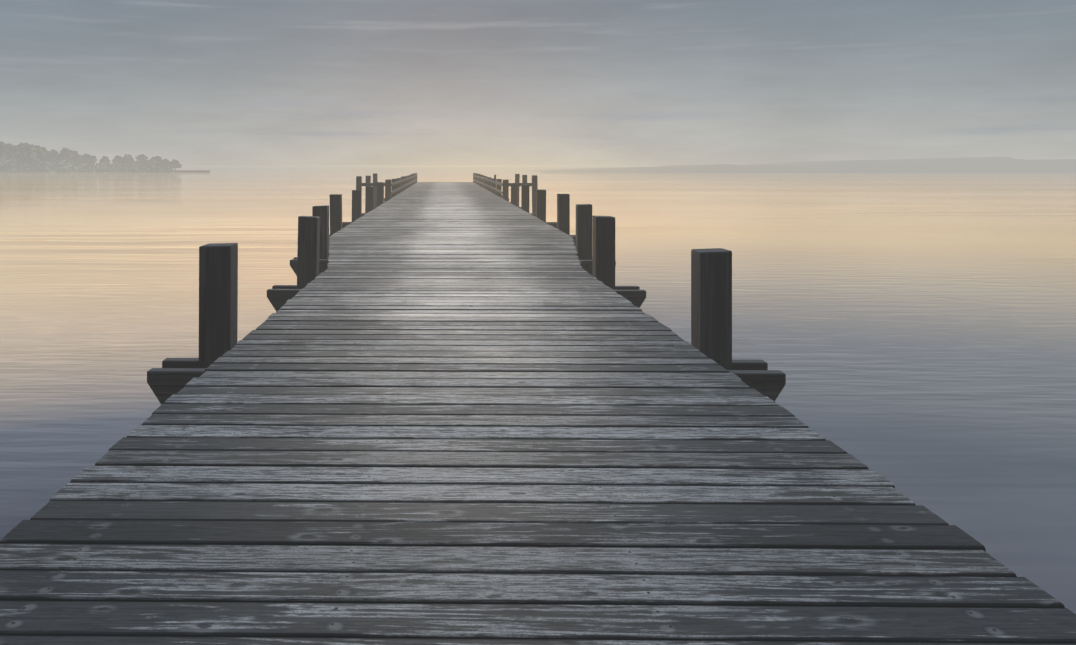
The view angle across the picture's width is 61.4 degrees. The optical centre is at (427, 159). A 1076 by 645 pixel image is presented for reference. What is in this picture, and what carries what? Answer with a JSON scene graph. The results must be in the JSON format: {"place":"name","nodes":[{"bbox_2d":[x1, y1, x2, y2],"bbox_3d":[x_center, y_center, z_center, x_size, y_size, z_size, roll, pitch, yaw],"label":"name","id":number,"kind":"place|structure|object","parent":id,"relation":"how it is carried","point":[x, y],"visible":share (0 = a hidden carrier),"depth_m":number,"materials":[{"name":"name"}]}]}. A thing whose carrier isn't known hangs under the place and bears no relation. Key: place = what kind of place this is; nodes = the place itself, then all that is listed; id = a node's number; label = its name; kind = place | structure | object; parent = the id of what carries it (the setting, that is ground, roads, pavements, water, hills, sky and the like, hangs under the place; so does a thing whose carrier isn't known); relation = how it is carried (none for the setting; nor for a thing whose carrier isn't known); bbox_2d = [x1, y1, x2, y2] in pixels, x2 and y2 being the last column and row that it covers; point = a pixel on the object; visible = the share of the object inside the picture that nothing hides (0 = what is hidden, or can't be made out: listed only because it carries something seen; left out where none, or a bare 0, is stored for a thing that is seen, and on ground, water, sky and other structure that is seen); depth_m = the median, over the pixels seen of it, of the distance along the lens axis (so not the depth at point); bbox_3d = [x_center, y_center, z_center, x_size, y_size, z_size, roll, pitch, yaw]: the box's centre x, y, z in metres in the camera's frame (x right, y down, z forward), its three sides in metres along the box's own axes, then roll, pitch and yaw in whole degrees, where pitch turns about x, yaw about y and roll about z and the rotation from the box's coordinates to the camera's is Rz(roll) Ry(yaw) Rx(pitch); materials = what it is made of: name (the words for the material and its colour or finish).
{"place":"outdoors","nodes":[
{"label":"outdoors","id":0,"kind":"place"},
{"bbox_2d":[3,165,209,172],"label":"headland","id":1,"kind":"object","parent":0,"point":[27,171],"depth_m":256.86,"materials":[{"name":"grey"}]},
{"bbox_2d":[0,142,7,147],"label":"headland tree","id":2,"kind":"object","parent":1,"relation":"on","point":[2,145],"depth_m":270.68,"materials":[{"name":"grey plant"}]},
{"bbox_2d":[14,145,26,158],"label":"headland tree","id":3,"kind":"object","parent":1,"relation":"on","point":[24,149],"depth_m":272.58,"materials":[{"name":"grey plant"}]},
{"bbox_2d":[17,142,35,164],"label":"headland tree","id":4,"kind":"object","parent":1,"relation":"on","point":[29,147],"depth_m":278.91,"materials":[{"name":"grey plant"}]},
{"bbox_2d":[31,144,46,152],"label":"headland tree","id":5,"kind":"object","parent":1,"relation":"on","point":[39,147],"depth_m":290.65,"materials":[{"name":"grey plant"}]},
{"bbox_2d":[31,148,48,161],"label":"headland tree","id":6,"kind":"object","parent":1,"relation":"on","point":[45,157],"depth_m":263.54,"materials":[{"name":"grey plant"}]},
{"bbox_2d":[47,150,58,162],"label":"headland tree","id":7,"kind":"object","parent":1,"relation":"on","point":[53,155],"depth_m":281.78,"materials":[{"name":"grey plant"}]},
{"bbox_2d":[56,149,72,162],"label":"headland tree","id":8,"kind":"object","parent":1,"relation":"on","point":[64,154],"depth_m":264.13,"materials":[{"name":"grey plant"}]},
{"bbox_2d":[66,150,76,161],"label":"headland tree","id":9,"kind":"object","parent":1,"relation":"on","point":[74,157],"depth_m":271.00,"materials":[{"name":"grey plant"}]},
{"bbox_2d":[73,151,82,162],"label":"headland tree","id":10,"kind":"object","parent":1,"relation":"on","point":[78,159],"depth_m":281.44,"materials":[{"name":"grey plant"}]},
{"bbox_2d":[80,154,88,160],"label":"headland tree","id":11,"kind":"object","parent":1,"relation":"on","point":[83,156],"depth_m":293.51,"materials":[{"name":"grey plant"}]},
{"bbox_2d":[0,160,172,172],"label":"headland bushes","id":12,"kind":"object","parent":1,"relation":"on","point":[64,166],"depth_m":253.76,"materials":[{"name":"grey plant"}]},
{"bbox_2d":[82,157,94,164],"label":"headland tree","id":13,"kind":"object","parent":1,"relation":"on","point":[88,159],"depth_m":259.98,"materials":[{"name":"grey plant"}]},
{"bbox_2d":[98,156,109,163],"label":"headland tree","id":14,"kind":"object","parent":1,"relation":"on","point":[105,159],"depth_m":268.79,"materials":[{"name":"grey plant"}]},
{"bbox_2d":[112,155,122,164],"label":"headland tree","id":15,"kind":"object","parent":1,"relation":"on","point":[117,159],"depth_m":279.50,"materials":[{"name":"grey plant"}]},
{"bbox_2d":[120,159,132,165],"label":"headland tree","id":16,"kind":"object","parent":1,"relation":"on","point":[125,161],"depth_m":259.57,"materials":[{"name":"grey plant"}]},
{"bbox_2d":[123,154,134,164],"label":"headland tree","id":17,"kind":"object","parent":1,"relation":"on","point":[129,157],"depth_m":279.21,"materials":[{"name":"grey plant"}]},
{"bbox_2d":[136,154,148,163],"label":"headland tree","id":18,"kind":"object","parent":1,"relation":"on","point":[142,159],"depth_m":267.10,"materials":[{"name":"grey plant"}]},
{"bbox_2d":[146,157,158,163],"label":"headland tree","id":19,"kind":"object","parent":1,"relation":"on","point":[154,160],"depth_m":259.96,"materials":[{"name":"grey plant"}]},
{"bbox_2d":[162,159,169,165],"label":"headland tree","id":20,"kind":"object","parent":1,"relation":"on","point":[166,161],"depth_m":276.93,"materials":[{"name":"grey plant"}]},
{"bbox_2d":[168,159,181,169],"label":"headland tree","id":21,"kind":"object","parent":1,"relation":"on","point":[173,163],"depth_m":265.00,"materials":[{"name":"grey plant"}]},
{"bbox_2d":[147,195,785,404],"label":"crossbeams","id":22,"kind":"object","parent":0,"point":[169,378],"depth_m":5.82,"materials":[{"name":"grey wood"}]},
{"bbox_2d":[0,182,1075,644],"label":"pier deck boards","id":23,"kind":"object","parent":22,"relation":"on","point":[494,484],"visible":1,"depth_m":3.22,"materials":[{"name":"grey wood"}]},
{"bbox_2d":[11,210,996,630],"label":"pier deck nails","id":24,"kind":"object","parent":23,"relation":"in","point":[571,434],"visible":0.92,"depth_m":3.26,"materials":[{"name":"grey metal"}]},
{"bbox_2d":[0,166,1075,613],"bbox_3d":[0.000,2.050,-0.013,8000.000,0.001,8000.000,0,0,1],"label":"lake water","id":25,"kind":"structure","parent":0,"point":[912,336],"depth_m":13.89,"materials":[{"name":"liquid"}]},
{"bbox_2d":[356,176,361,212],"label":"mooring post","id":26,"kind":"object","parent":25,"relation":"on","point":[358,182],"visible":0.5,"depth_m":32.14,"materials":[{"name":"wood"}]},
{"bbox_2d":[365,176,370,212],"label":"mooring post","id":27,"kind":"object","parent":25,"relation":"on","point":[368,179],"visible":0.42,"depth_m":35.94,"materials":[{"name":"brown wood"}]},
{"bbox_2d":[373,173,377,206],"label":"mooring post","id":28,"kind":"object","parent":25,"relation":"on","point":[375,179],"visible":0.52,"depth_m":39.73,"materials":[{"name":"brown wood"}]},
{"bbox_2d":[515,174,519,206],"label":"mooring post","id":29,"kind":"object","parent":25,"relation":"on","point":[517,178],"visible":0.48,"depth_m":39.65,"materials":[{"name":"wood"}]},
{"bbox_2d":[522,175,526,182],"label":"mooring post","id":30,"kind":"object","parent":25,"relation":"on","point":[524,178],"visible":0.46,"depth_m":35.86,"materials":[{"name":"wood"}]},
{"bbox_2d":[532,175,537,212],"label":"mooring post","id":31,"kind":"object","parent":25,"relation":"in","point":[534,183],"visible":0.42,"depth_m":32.05,"materials":[{"name":"brown wood"}]},
{"bbox_2d":[0,0,1075,165],"label":"sky","id":32,"kind":"structure","parent":0,"point":[188,82],"materials":[{"name":"grey"}]},
{"bbox_2d":[531,156,1075,172],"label":"shore ground","id":33,"kind":"structure","parent":0,"point":[1006,164],"depth_m":230.27,"materials":[{"name":"grey"}]},
{"bbox_3d":[0.606,2.689,30.602,1.920,2.323,64.470,0,0,1],"label":"pier","id":34,"kind":"object","parent":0,"visible":0},
{"bbox_2d":[199,243,237,367],"bbox_3d":[-1.396,2.127,5.959,0.210,3.126,0.210,0,0,2],"label":"pier post","id":35,"kind":"object","parent":34,"relation":"attached to","point":[218,296],"visible":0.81,"depth_m":5.86,"materials":[{"name":"grey wood"}]},
{"bbox_2d":[297,216,319,288],"bbox_3d":[-1.311,2.165,9.691,0.210,3.097,0.210,1,-1,2],"label":"pier post","id":36,"kind":"object","parent":34,"relation":"attached to","point":[308,253],"visible":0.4,"depth_m":9.62,"materials":[{"name":"grey wood"}]},
{"bbox_2d":[312,205,328,258],"bbox_3d":[-1.508,2.196,12.699,0.210,3.076,0.210,0,-1,3],"label":"pier post","id":37,"kind":"object","parent":34,"relation":"attached to","point":[322,212],"visible":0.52,"depth_m":12.62,"materials":[{"name":"grey wood"}]},
{"bbox_2d":[330,194,341,235],"bbox_3d":[-1.713,2.211,16.902,0.210,3.100,0.210,-1,-1,2],"label":"pier post","id":38,"kind":"object","parent":34,"relation":"attached to","point":[335,213],"visible":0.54,"depth_m":16.82,"materials":[{"name":"grey wood"}]},
{"bbox_2d":[352,190,360,221],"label":"pier post","id":39,"kind":"object","parent":34,"relation":"attached to","point":[356,204],"visible":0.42,"depth_m":20.67,"materials":[{"name":"wood"}]},
{"bbox_2d":[366,186,373,212],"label":"pier post","id":40,"kind":"object","parent":34,"relation":"attached to","point":[369,199],"visible":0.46,"depth_m":24.52,"materials":[{"name":"wood"}]},
{"bbox_2d":[377,182,383,206],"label":"pier post","id":41,"kind":"object","parent":34,"relation":"attached to","point":[380,193],"visible":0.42,"depth_m":28.36,"materials":[{"name":"wood"}]},
{"bbox_2d":[385,179,390,201],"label":"pier post","id":42,"kind":"object","parent":34,"relation":"attached to","point":[387,189],"visible":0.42,"depth_m":32.21,"materials":[{"name":"wood"}]},
{"bbox_2d":[391,179,396,197],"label":"pier post","id":43,"kind":"object","parent":34,"relation":"attached to","point":[393,187],"visible":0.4,"depth_m":36.06,"materials":[{"name":"wood"}]},
{"bbox_2d":[396,178,400,193],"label":"pier post","id":44,"kind":"object","parent":34,"relation":"attached to","point":[398,186],"visible":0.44,"depth_m":39.91,"materials":[{"name":"wood"}]},
{"bbox_2d":[401,176,404,191],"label":"pier post","id":45,"kind":"object","parent":34,"relation":"attached to","point":[403,183],"visible":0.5,"depth_m":43.76,"materials":[{"name":"wood"}]},
{"bbox_2d":[362,175,531,193],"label":"pier handrails","id":46,"kind":"object","parent":34,"relation":"attached to","point":[405,179],"visible":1,"depth_m":36.01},
{"bbox_2d":[483,176,486,189],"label":"pier post","id":47,"kind":"object","parent":34,"relation":"attached to","point":[484,182],"visible":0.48,"depth_m":47.54,"materials":[{"name":"wood"}]},
{"bbox_2d":[487,177,490,191],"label":"pier post","id":48,"kind":"object","parent":34,"relation":"attached to","point":[489,184],"visible":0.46,"depth_m":43.70,"materials":[{"name":"wood"}]},
{"bbox_2d":[491,178,493,193],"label":"pier post","id":49,"kind":"object","parent":34,"relation":"attached to","point":[492,185],"visible":0.23,"depth_m":39.84,"materials":[{"name":"wood"}]},
{"bbox_2d":[496,179,501,196],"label":"pier post","id":50,"kind":"object","parent":34,"relation":"attached to","point":[498,187],"visible":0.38,"depth_m":36.00,"materials":[{"name":"wood"}]},
{"bbox_2d":[502,179,508,201],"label":"pier post","id":51,"kind":"object","parent":34,"relation":"attached to","point":[505,190],"visible":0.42,"depth_m":32.15,"materials":[{"name":"wood"}]},
{"bbox_2d":[511,184,517,206],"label":"pier post","id":52,"kind":"object","parent":34,"relation":"attached to","point":[514,194],"visible":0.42,"depth_m":28.30,"materials":[{"name":"wood"}]},
{"bbox_2d":[521,185,528,212],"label":"pier post","id":53,"kind":"object","parent":34,"relation":"attached to","point":[524,197],"visible":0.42,"depth_m":24.45,"materials":[{"name":"wood"}]},
{"bbox_2d":[536,189,545,222],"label":"pier post","id":54,"kind":"object","parent":34,"relation":"attached to","point":[540,204],"visible":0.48,"depth_m":20.60,"materials":[{"name":"wood"}]},
{"bbox_2d":[557,194,569,234],"bbox_3d":[2.552,2.205,16.852,0.210,3.112,0.210,0,0,0],"label":"pier post","id":55,"kind":"object","parent":34,"relation":"attached to","point":[563,212],"visible":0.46,"depth_m":16.75,"materials":[{"name":"grey wood"}]},
{"bbox_2d":[576,204,591,259],"bbox_3d":[2.204,2.184,12.664,0.210,3.099,0.210,0,0,2],"label":"pier post","id":56,"kind":"object","parent":34,"relation":"attached to","point":[584,231],"visible":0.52,"depth_m":12.55,"materials":[{"name":"grey wood"}]},
{"bbox_2d":[592,215,614,289],"bbox_3d":[1.897,2.163,9.669,0.210,3.102,0.210,0,0,-1],"label":"pier post","id":57,"kind":"object","parent":34,"relation":"attached to","point":[603,249],"visible":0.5,"depth_m":9.56,"materials":[{"name":"grey wood"}]},
{"bbox_2d":[691,248,731,369],"bbox_3d":[1.870,2.142,5.913,0.210,3.094,0.210,0,0,-1],"label":"pier post","id":58,"kind":"object","parent":34,"relation":"attached to","point":[711,303],"visible":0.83,"depth_m":5.81,"materials":[{"name":"grey wood"}]}
]}

